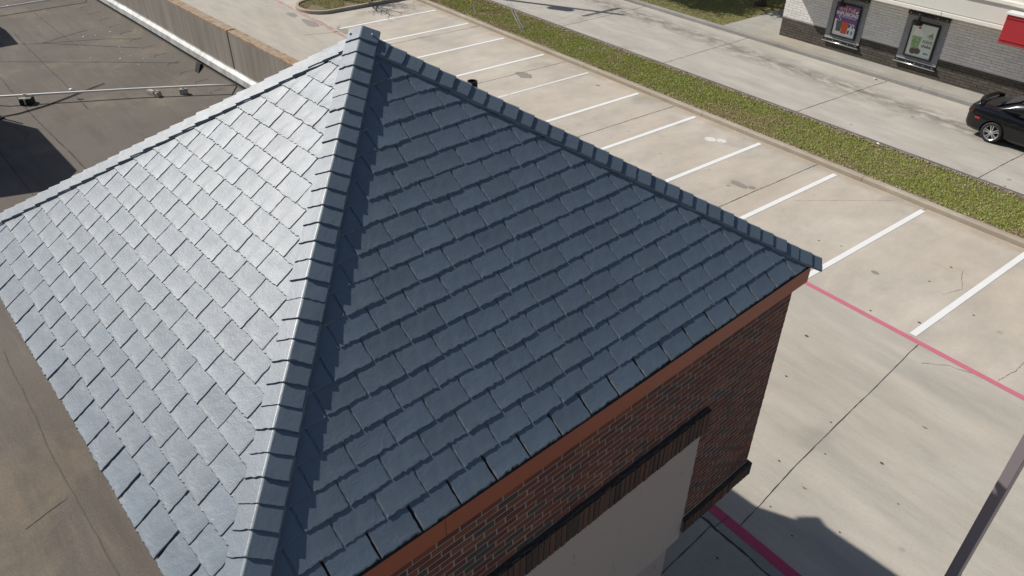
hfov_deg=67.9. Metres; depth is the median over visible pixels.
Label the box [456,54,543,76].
stall line
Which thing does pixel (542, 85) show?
stall line
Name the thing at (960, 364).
red line
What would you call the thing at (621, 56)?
verge grass
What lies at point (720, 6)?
lawn grass
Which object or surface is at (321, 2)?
island grass
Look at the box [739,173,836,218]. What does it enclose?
stall line
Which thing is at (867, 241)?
stall line
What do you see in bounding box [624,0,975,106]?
walk kerb
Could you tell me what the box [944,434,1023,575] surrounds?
steel post
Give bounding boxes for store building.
[0,0,298,575]
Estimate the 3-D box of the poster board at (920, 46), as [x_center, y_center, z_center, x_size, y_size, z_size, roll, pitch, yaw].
[15.518,-9.460,28.767,0.118,2.148,1.670,-24,42,-30]
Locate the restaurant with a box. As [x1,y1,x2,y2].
[779,0,1023,96]
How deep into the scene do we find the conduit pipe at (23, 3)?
20.30 m
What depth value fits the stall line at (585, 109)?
26.91 m
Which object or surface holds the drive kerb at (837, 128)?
on the ground
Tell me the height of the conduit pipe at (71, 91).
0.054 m
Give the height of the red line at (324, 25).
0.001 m
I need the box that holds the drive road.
[492,0,1023,193]
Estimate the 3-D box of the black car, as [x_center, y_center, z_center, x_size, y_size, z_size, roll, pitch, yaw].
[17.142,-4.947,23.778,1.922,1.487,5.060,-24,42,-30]
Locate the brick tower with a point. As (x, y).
(362, 301)
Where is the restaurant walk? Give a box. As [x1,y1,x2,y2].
[723,9,983,101]
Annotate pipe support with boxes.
[18,93,35,105]
[147,89,161,97]
[179,85,187,94]
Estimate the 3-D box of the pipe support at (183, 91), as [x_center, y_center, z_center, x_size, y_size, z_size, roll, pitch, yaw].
[-6.703,-4.043,15.512,0.140,0.175,0.100,2,35,2]
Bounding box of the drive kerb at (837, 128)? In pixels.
[489,0,1023,197]
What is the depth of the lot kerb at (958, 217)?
24.46 m
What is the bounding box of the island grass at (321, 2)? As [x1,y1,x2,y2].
[300,0,378,9]
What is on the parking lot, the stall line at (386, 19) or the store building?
the stall line at (386, 19)
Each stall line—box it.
[340,10,435,28]
[383,23,468,40]
[417,38,503,57]
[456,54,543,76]
[498,72,587,97]
[546,93,638,121]
[600,116,695,149]
[665,143,760,181]
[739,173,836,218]
[808,209,924,277]
[910,252,1023,335]
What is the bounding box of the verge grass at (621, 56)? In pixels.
[430,0,1023,238]
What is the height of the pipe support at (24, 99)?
0.205 m
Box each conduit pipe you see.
[0,0,50,8]
[0,84,236,97]
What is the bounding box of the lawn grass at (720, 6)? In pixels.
[640,0,785,23]
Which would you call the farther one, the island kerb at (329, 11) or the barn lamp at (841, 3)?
the island kerb at (329, 11)
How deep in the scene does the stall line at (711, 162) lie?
23.37 m
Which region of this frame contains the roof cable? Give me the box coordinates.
[4,83,103,116]
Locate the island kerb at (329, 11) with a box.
[295,0,401,13]
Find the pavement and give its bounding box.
[661,516,769,575]
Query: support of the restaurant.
on the restaurant walk
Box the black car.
[966,91,1023,146]
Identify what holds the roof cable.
on the store building
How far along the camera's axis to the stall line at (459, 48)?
32.15 m
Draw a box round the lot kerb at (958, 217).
[417,0,1023,247]
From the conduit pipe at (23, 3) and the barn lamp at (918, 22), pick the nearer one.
the conduit pipe at (23, 3)
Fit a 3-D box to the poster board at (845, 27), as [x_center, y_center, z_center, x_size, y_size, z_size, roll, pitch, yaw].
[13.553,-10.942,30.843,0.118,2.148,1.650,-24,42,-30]
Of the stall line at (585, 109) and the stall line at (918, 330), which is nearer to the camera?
the stall line at (918, 330)
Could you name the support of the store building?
on the pavement
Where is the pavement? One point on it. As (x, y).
(698, 546)
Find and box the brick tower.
[0,25,821,575]
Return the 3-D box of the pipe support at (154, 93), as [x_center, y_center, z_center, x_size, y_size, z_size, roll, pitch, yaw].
[-7.274,-3.996,15.446,0.340,0.165,0.110,21,40,27]
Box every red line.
[276,0,346,37]
[805,281,1023,399]
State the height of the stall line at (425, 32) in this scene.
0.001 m
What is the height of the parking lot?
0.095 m
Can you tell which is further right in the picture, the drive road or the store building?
the drive road
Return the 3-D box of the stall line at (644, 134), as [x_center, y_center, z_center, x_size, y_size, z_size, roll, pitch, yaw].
[4.170,-4.981,24.937,5.470,0.001,0.150,-24,42,-30]
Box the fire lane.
[180,0,1023,575]
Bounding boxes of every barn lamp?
[837,0,845,6]
[913,12,926,25]
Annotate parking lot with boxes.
[274,0,1023,524]
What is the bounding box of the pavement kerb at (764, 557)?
[703,505,800,575]
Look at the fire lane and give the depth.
13.80 m
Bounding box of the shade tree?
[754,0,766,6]
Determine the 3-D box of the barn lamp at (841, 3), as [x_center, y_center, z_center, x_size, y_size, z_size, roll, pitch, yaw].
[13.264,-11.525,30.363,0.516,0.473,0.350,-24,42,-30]
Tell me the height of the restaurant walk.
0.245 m
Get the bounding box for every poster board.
[821,0,870,49]
[893,9,951,71]
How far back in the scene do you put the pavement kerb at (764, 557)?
11.91 m

